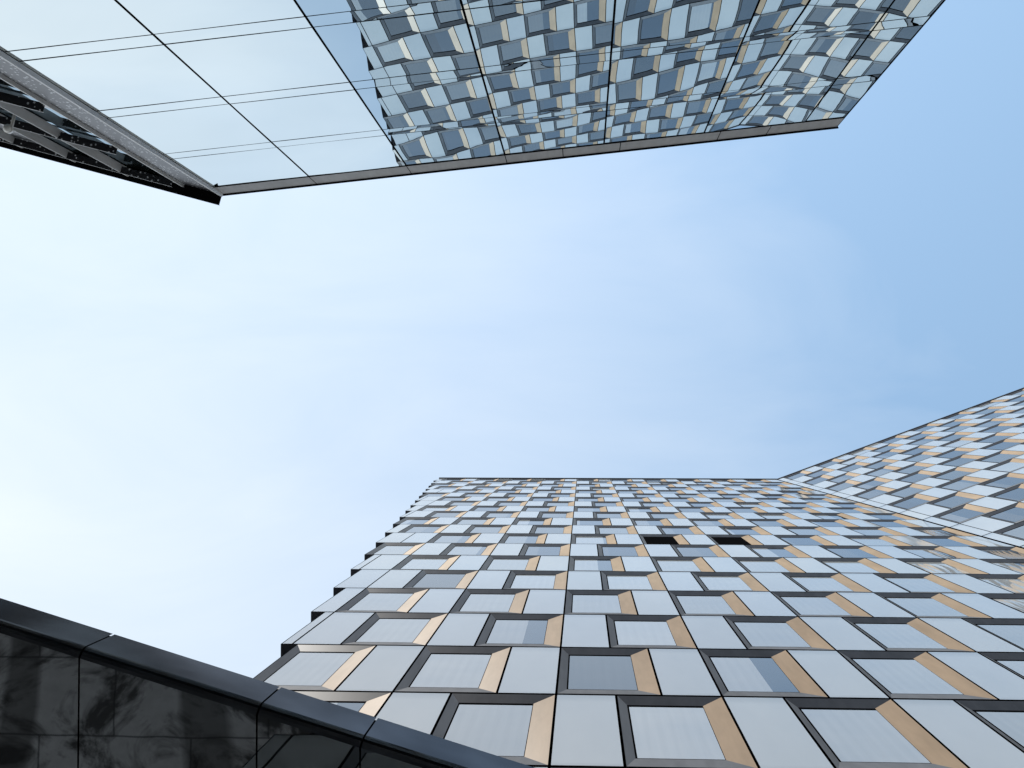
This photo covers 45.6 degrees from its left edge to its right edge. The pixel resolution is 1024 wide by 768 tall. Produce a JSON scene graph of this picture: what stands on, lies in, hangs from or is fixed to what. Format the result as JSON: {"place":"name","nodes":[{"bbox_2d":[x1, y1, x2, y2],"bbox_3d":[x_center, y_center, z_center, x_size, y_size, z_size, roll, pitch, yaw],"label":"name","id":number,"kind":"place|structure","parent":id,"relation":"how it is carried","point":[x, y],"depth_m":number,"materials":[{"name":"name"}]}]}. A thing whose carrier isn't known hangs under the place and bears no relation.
{"place":"outdoors","nodes":[
{"label":"outdoors","id":0,"kind":"place"},
{"bbox_2d":[0,0,945,204],"bbox_3d":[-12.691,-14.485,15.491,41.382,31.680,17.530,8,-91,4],"label":"glass building","id":1,"kind":"structure","parent":0,"point":[212,101],"depth_m":22.95,"materials":[{"name":"glass"}]},
{"bbox_2d":[0,0,1023,677],"label":"sky","id":2,"kind":"structure","parent":0,"point":[212,415],"materials":[{"name":"blue"}]},
{"bbox_2d":[254,387,1023,767],"bbox_3d":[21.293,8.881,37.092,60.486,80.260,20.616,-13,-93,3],"label":"building","id":3,"kind":"structure","parent":0,"point":[862,607],"depth_m":21.99,"materials":[{"name":"grey glass"}]},
{"bbox_2d":[0,598,533,767],"bbox_3d":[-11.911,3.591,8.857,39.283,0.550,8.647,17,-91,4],"label":"wall","id":4,"kind":"structure","parent":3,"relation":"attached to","point":[73,694],"depth_m":8.11,"materials":[{"name":"black glass"}]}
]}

